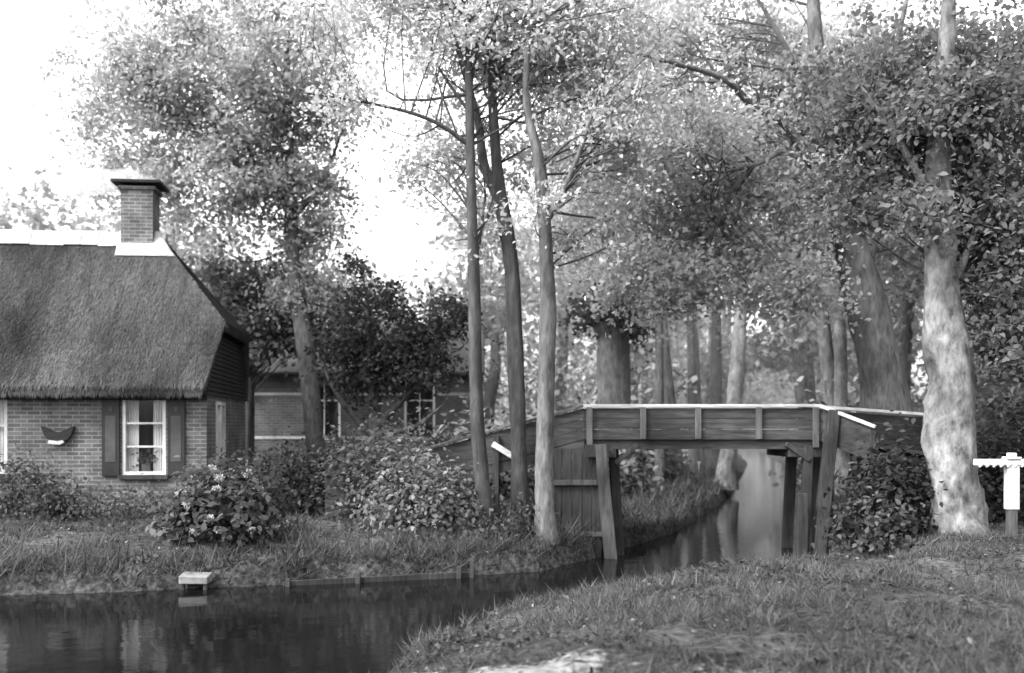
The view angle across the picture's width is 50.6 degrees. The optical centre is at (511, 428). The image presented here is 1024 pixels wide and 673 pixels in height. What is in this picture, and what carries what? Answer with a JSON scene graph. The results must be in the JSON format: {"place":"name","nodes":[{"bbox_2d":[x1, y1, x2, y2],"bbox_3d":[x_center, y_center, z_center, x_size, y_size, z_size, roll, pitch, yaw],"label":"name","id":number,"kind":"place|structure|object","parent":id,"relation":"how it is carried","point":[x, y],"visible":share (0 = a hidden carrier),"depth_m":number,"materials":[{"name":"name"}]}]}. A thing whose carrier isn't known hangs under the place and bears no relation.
{"place":"outdoors","nodes":[
{"label":"outdoors","id":0,"kind":"place"},
{"bbox_2d":[0,449,822,672],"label":"canal water","id":1,"kind":"structure","parent":0,"point":[337,628],"depth_m":11.76,"materials":[{"name":"black liquid"}]},
{"bbox_2d":[179,571,212,589],"bbox_3d":[-3.930,2.146,13.470,0.376,0.708,0.247,0,0,-8],"label":"mooring step","id":2,"kind":"object","parent":1,"relation":"in","point":[203,578],"visible":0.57,"depth_m":13.38,"materials":[{"name":"white wood"}]},
{"bbox_2d":[0,449,1023,672],"bbox_3d":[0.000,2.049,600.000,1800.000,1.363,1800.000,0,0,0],"label":"ground","id":3,"kind":"structure","parent":0,"point":[262,575],"depth_m":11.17,"materials":[{"name":"plant"}]},
{"bbox_2d":[0,444,71,520],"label":"rose bush","id":4,"kind":"object","parent":3,"relation":"on","point":[17,487],"visible":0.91,"depth_m":17.48,"materials":[{"name":"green plant"}]},
{"bbox_2d":[23,463,111,521],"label":"rose bush","id":5,"kind":"object","parent":3,"relation":"on","point":[67,490],"visible":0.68,"depth_m":17.72,"materials":[{"name":"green plant"}]},
{"bbox_2d":[0,483,186,531],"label":"garden border plants","id":6,"kind":"object","parent":3,"relation":"on","point":[131,508],"visible":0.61,"depth_m":17.26,"materials":[{"name":"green plant"}]},
{"bbox_2d":[0,178,251,512],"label":"thatched brick cottage","id":7,"kind":"structure","parent":3,"relation":"on","point":[124,356],"depth_m":19.64,"materials":[{"name":"plant"}]},
{"bbox_2d":[0,400,6,473],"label":"window frame","id":8,"kind":"structure","parent":7,"relation":"in","point":[5,401],"depth_m":19.05,"materials":[{"name":"white paint"}]},
{"bbox_2d":[122,400,165,474],"bbox_3d":[-6.555,0.135,19.346,0.750,1.390,0.100,0,0,-6],"label":"window frame","id":9,"kind":"structure","parent":7,"relation":"in","point":[124,402],"depth_m":19.32,"materials":[{"name":"white paint"}]},
{"bbox_2d":[143,401,152,470],"bbox_3d":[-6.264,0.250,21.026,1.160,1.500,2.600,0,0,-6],"label":"gable window glass","id":10,"kind":"structure","parent":7,"relation":"in","point":[147,405],"depth_m":19.70,"materials":[{"name":"glass"}]},
{"bbox_2d":[216,402,225,469],"bbox_3d":[-5.652,0.150,20.889,0.110,1.300,1.000,0,0,-6],"label":"gable window frame","id":11,"kind":"structure","parent":7,"relation":"in","point":[220,406],"depth_m":20.86,"materials":[{"name":"white paint"}]},
{"bbox_2d":[105,473,185,521],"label":"rose bush","id":12,"kind":"object","parent":3,"relation":"on","point":[149,504],"visible":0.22,"depth_m":17.54,"materials":[{"name":"grey plant"}]},
{"bbox_2d":[19,0,392,487],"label":"maple tree","id":13,"kind":"object","parent":3,"relation":"on","point":[261,178],"visible":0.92,"depth_m":23.36,"materials":[{"name":"grey plant"}]},
{"bbox_2d":[143,440,299,547],"bbox_3d":[-3.934,0.873,14.749,2.204,1.418,1.897,0,0,0],"label":"hydrangea bush","id":14,"kind":"object","parent":3,"relation":"on","point":[205,508],"visible":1,"depth_m":14.34,"materials":[{"name":"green plant"}]},
{"bbox_2d":[200,426,333,514],"bbox_3d":[-4.170,0.734,18.591,2.499,1.557,2.385,0,0,0],"label":"garden shrub","id":15,"kind":"object","parent":3,"relation":"on","point":[273,468],"visible":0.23,"depth_m":18.34,"materials":[{"name":"grey plant"}]},
{"bbox_2d":[181,226,359,468],"bbox_3d":[-5.789,-1.521,25.565,4.712,6.450,3.220,0,0,17],"label":"plum tree","id":16,"kind":"object","parent":3,"relation":"on","point":[274,339],"visible":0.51,"depth_m":25.21,"materials":[{"name":"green plant"}]},
{"bbox_2d":[0,497,599,589],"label":"grass","id":17,"kind":"structure","parent":3,"relation":"on","point":[302,526],"depth_m":14.69,"materials":[{"name":"plant"}]},
{"bbox_2d":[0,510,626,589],"bbox_3d":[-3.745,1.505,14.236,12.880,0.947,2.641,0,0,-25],"label":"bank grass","id":18,"kind":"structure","parent":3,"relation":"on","point":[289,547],"depth_m":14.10,"materials":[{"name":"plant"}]},
{"bbox_2d":[261,424,384,519],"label":"garden shrub","id":19,"kind":"object","parent":3,"relation":"on","point":[313,485],"visible":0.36,"depth_m":17.99,"materials":[{"name":"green plant"}]},
{"bbox_2d":[255,375,470,479],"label":"walls","id":20,"kind":"structure","parent":3,"relation":"on","point":[280,414],"depth_m":28.09,"materials":[{"name":"brick"}]},
{"bbox_2d":[318,375,339,439],"bbox_3d":[-4.879,-0.550,28.176,0.850,1.700,0.100,0,0,-2],"label":"window frame","id":21,"kind":"object","parent":20,"relation":"attached to","point":[338,412],"visible":0.17,"depth_m":28.14,"materials":[{"name":"grey wood"}]},
{"bbox_2d":[255,393,469,438],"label":"plaster bands","id":22,"kind":"object","parent":20,"relation":"attached to","point":[301,437],"visible":0.15,"depth_m":28.07,"materials":[{"name":"plaster"}]},
{"bbox_2d":[255,323,484,383],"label":"tiled roof","id":23,"kind":"structure","parent":20,"relation":"on","point":[463,352],"depth_m":28.36,"materials":[{"name":"tile"}]},
{"bbox_2d":[404,375,434,439],"bbox_3d":[-2.406,-0.550,28.262,0.800,1.700,0.100,0,0,-2],"label":"window frame","id":24,"kind":"object","parent":20,"relation":"attached to","point":[405,411],"visible":0.34,"depth_m":28.23,"materials":[{"name":"grey wood"}]},
{"bbox_2d":[319,376,432,437],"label":"interior wall","id":25,"kind":"structure","parent":3,"relation":"on","point":[332,417],"depth_m":29.69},
{"bbox_2d":[283,560,474,586],"bbox_3d":[-1.684,2.080,14.101,2.538,0.642,0.149,0,0,-19],"label":"timber bank edging","id":26,"kind":"object","parent":3,"relation":"on","point":[359,579],"visible":0.55,"depth_m":14.13,"materials":[{"name":"wood"}]},
{"bbox_2d":[298,402,460,526],"bbox_3d":[-1.990,0.583,16.669,2.432,1.957,2.083,0,0,0],"label":"garden shrub","id":27,"kind":"object","parent":3,"relation":"on","point":[347,457],"visible":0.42,"depth_m":16.49,"materials":[{"name":"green plant"}]},
{"bbox_2d":[318,400,474,497],"bbox_3d":[-2.294,0.519,19.584,3.454,2.062,2.287,0,0,0],"label":"garden shrub","id":28,"kind":"object","parent":3,"relation":"on","point":[391,430],"visible":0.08,"depth_m":19.50,"materials":[{"name":"grey plant"}]},
{"bbox_2d":[296,245,503,453],"bbox_3d":[-2.373,-1.082,23.111,4.453,5.582,3.052,0,0,0],"label":"apple tree","id":29,"kind":"object","parent":3,"relation":"on","point":[354,346],"visible":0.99,"depth_m":22.68,"materials":[{"name":"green plant"}]},
{"bbox_2d":[246,0,576,531],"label":"ash tree","id":30,"kind":"object","parent":3,"relation":"on","point":[474,238],"visible":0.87,"depth_m":16.14,"materials":[{"name":"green plant"}]},
{"bbox_2d":[336,437,494,544],"bbox_3d":[-1.432,0.876,15.889,2.300,1.493,2.022,0,0,-38],"label":"garden shrub","id":31,"kind":"object","parent":3,"relation":"on","point":[425,501],"visible":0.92,"depth_m":15.64,"materials":[{"name":"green plant"}]},
{"bbox_2d":[364,412,469,457],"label":"hedgerow shrub","id":32,"kind":"object","parent":3,"relation":"on","point":[441,436],"visible":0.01,"depth_m":26.83,"materials":[{"name":"grey plant"}]},
{"bbox_2d":[425,463,515,528],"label":"garden shrub","id":33,"kind":"object","parent":3,"relation":"on","point":[493,492],"visible":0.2,"depth_m":16.48,"materials":[{"name":"grey plant"}]},
{"bbox_2d":[431,390,534,504],"bbox_3d":[-0.423,0.430,20.927,3.142,2.371,2.843,0,0,-18],"label":"hedgerow shrub","id":34,"kind":"object","parent":3,"relation":"on","point":[505,481],"visible":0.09,"depth_m":20.67,"materials":[{"name":"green plant"}]},
{"bbox_2d":[457,503,539,539],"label":"elder bush","id":35,"kind":"object","parent":3,"relation":"on","point":[505,524],"visible":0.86,"depth_m":15.60,"materials":[{"name":"grey plant"}]},
{"bbox_2d":[0,11,1023,486],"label":"distant trees","id":36,"kind":"object","parent":3,"relation":"on","point":[768,375],"visible":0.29,"depth_m":34.41,"materials":[{"name":"grey plant"}]},
{"bbox_2d":[0,512,1023,672],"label":"fallen leaves","id":37,"kind":"object","parent":3,"relation":"on","point":[783,662],"visible":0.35,"depth_m":9.67,"materials":[{"name":"plant"}]},
{"bbox_2d":[391,0,664,525],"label":"ash tree","id":38,"kind":"object","parent":3,"relation":"on","point":[517,402],"visible":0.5,"depth_m":16.43,"materials":[{"name":"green plant"}]},
{"bbox_2d":[496,490,564,529],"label":"elder bush","id":39,"kind":"object","parent":3,"relation":"on","point":[523,510],"visible":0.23,"depth_m":16.30,"materials":[{"name":"grey plant"}]},
{"bbox_2d":[468,396,594,472],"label":"hedgerow shrub","id":40,"kind":"object","parent":3,"relation":"on","point":[578,397],"visible":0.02,"depth_m":25.18,"materials":[{"name":"grey plant"}]},
{"bbox_2d":[489,382,598,431],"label":"hedgerow shrub","id":41,"kind":"object","parent":3,"relation":"on","point":[569,402],"visible":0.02,"depth_m":30.87,"materials":[{"name":"grey plant"}]},
{"bbox_2d":[350,537,841,672],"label":"bank grass","id":42,"kind":"structure","parent":3,"relation":"on","point":[481,618],"depth_m":11.03,"materials":[{"name":"plant"}]},
{"bbox_2d":[492,0,720,544],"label":"ash tree","id":43,"kind":"object","parent":3,"relation":"on","point":[625,144],"visible":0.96,"depth_m":16.07,"materials":[{"name":"grey plant"}]},
{"bbox_2d":[556,234,663,462],"bbox_3d":[2.532,-1.834,27.769,2.783,7.146,2.690,0,0,-16],"label":"pollard tree","id":44,"kind":"object","parent":3,"relation":"on","point":[613,375],"visible":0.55,"depth_m":27.61,"materials":[{"name":"grey plant"}]},
{"bbox_2d":[324,404,926,558],"bbox_3d":[2.296,1.053,17.845,10.393,2.915,2.920,0,0,0],"label":"wooden footbridge","id":45,"kind":"object","parent":3,"relation":"on","point":[584,480],"visible":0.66,"depth_m":16.80,"materials":[{"name":"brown wood"}]},
{"bbox_2d":[579,429,675,497],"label":"hedgerow shrub","id":46,"kind":"object","parent":3,"relation":"on","point":[632,476],"visible":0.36,"depth_m":23.44,"materials":[{"name":"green plant"}]},
{"bbox_2d":[637,429,687,464],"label":"hedgerow shrub","id":47,"kind":"object","parent":3,"relation":"on","point":[668,451],"visible":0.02,"depth_m":39.38,"materials":[{"name":"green plant"}]},
{"bbox_2d":[632,429,704,484],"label":"hedgerow shrub","id":48,"kind":"object","parent":3,"relation":"on","point":[668,459],"visible":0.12,"depth_m":29.44,"materials":[{"name":"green plant"}]},
{"bbox_2d":[682,449,699,467],"bbox_3d":[5.400,1.130,33.865,0.900,0.940,0.430,0,0,0],"label":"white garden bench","id":49,"kind":"object","parent":3,"relation":"on","point":[687,455],"visible":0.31,"depth_m":34.00,"materials":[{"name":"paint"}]},
{"bbox_2d":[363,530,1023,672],"bbox_3d":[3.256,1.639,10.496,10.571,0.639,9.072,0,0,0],"label":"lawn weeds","id":50,"kind":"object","parent":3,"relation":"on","point":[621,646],"visible":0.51,"depth_m":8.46,"materials":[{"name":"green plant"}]},
{"bbox_2d":[667,128,832,489],"bbox_3d":[7.046,-3.666,32.090,6.113,10.984,5.282,0,0,0],"label":"canal side tree","id":51,"kind":"object","parent":3,"relation":"on","point":[727,467],"visible":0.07,"depth_m":31.82,"materials":[{"name":"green plant"}]},
{"bbox_2d":[524,0,1023,487],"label":"linden tree","id":52,"kind":"object","parent":3,"relation":"on","point":[864,304],"visible":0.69,"depth_m":19.52,"materials":[{"name":"grey plant"}]},
{"bbox_2d":[572,458,999,556],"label":"bank grass","id":53,"kind":"structure","parent":3,"relation":"on","point":[680,485],"depth_m":23.34,"materials":[{"name":"plant"}]},
{"bbox_2d":[733,154,882,474],"bbox_3d":[9.351,-4.089,36.108,6.476,11.825,5.893,0,0,0],"label":"canal side tree","id":54,"kind":"object","parent":3,"relation":"on","point":[800,394],"visible":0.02,"depth_m":35.80,"materials":[{"name":"grey plant"}]},
{"bbox_2d":[768,392,859,488],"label":"hedgerow shrub","id":55,"kind":"object","parent":3,"relation":"on","point":[853,457],"visible":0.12,"depth_m":26.74,"materials":[{"name":"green plant"}]},
{"bbox_2d":[715,0,929,495],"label":"birch tree","id":56,"kind":"object","parent":3,"relation":"on","point":[840,374],"visible":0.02,"depth_m":23.88,"materials":[{"name":"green plant"}]},
{"bbox_2d":[797,385,928,481],"bbox_3d":[10.368,0.119,30.024,5.245,3.069,4.782,0,0,0],"label":"hedgerow shrub","id":57,"kind":"object","parent":3,"relation":"on","point":[849,397],"visible":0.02,"depth_m":29.61,"materials":[{"name":"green plant"}]},
{"bbox_2d":[811,462,931,552],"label":"elder bush","id":58,"kind":"object","parent":3,"relation":"on","point":[867,539],"visible":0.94,"depth_m":14.71,"materials":[{"name":"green plant"}]},
{"bbox_2d":[823,410,947,540],"bbox_3d":[5.336,0.675,15.354,1.859,1.870,1.768,0,0,0],"label":"elder bush","id":59,"kind":"object","parent":3,"relation":"on","point":[903,480],"visible":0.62,"depth_m":15.04,"materials":[{"name":"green plant"}]},
{"bbox_2d":[766,0,1023,537],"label":"maple tree","id":60,"kind":"object","parent":3,"relation":"on","point":[944,118],"visible":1,"depth_m":14.84,"materials":[{"name":"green plant"}]},
{"bbox_2d":[911,401,1023,524],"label":"elder bush","id":61,"kind":"object","parent":3,"relation":"on","point":[990,484],"visible":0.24,"depth_m":17.17,"materials":[{"name":"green plant"}]},
{"bbox_2d":[914,335,1023,440],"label":"farm cottage","id":62,"kind":"structure","parent":3,"relation":"on","point":[979,414],"depth_m":44.70,"materials":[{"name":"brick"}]},
{"bbox_2d":[916,366,1023,471],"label":"hedgerow shrub","id":63,"kind":"object","parent":3,"relation":"on","point":[1005,385],"visible":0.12,"depth_m":23.85,"materials":[{"name":"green plant"}]},
{"bbox_2d":[927,395,1023,475],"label":"hedgerow shrub","id":64,"kind":"object","parent":3,"relation":"on","point":[996,416],"visible":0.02,"depth_m":28.26,"materials":[{"name":"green plant"}]},
{"bbox_2d":[973,453,1023,538],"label":"signpost","id":65,"kind":"object","parent":3,"relation":"on","point":[1011,462],"visible":0.92,"depth_m":13.94,"materials":[{"name":"paint"}]},
{"bbox_2d":[976,385,1023,500],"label":"elder bush","id":66,"kind":"object","parent":3,"relation":"on","point":[1012,425],"visible":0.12,"depth_m":18.51,"materials":[{"name":"grey plant"}]},
{"bbox_2d":[0,0,1023,422],"label":"sky","id":67,"kind":"structure","parent":0,"point":[30,30],"materials":[{"name":"white"}]}
]}

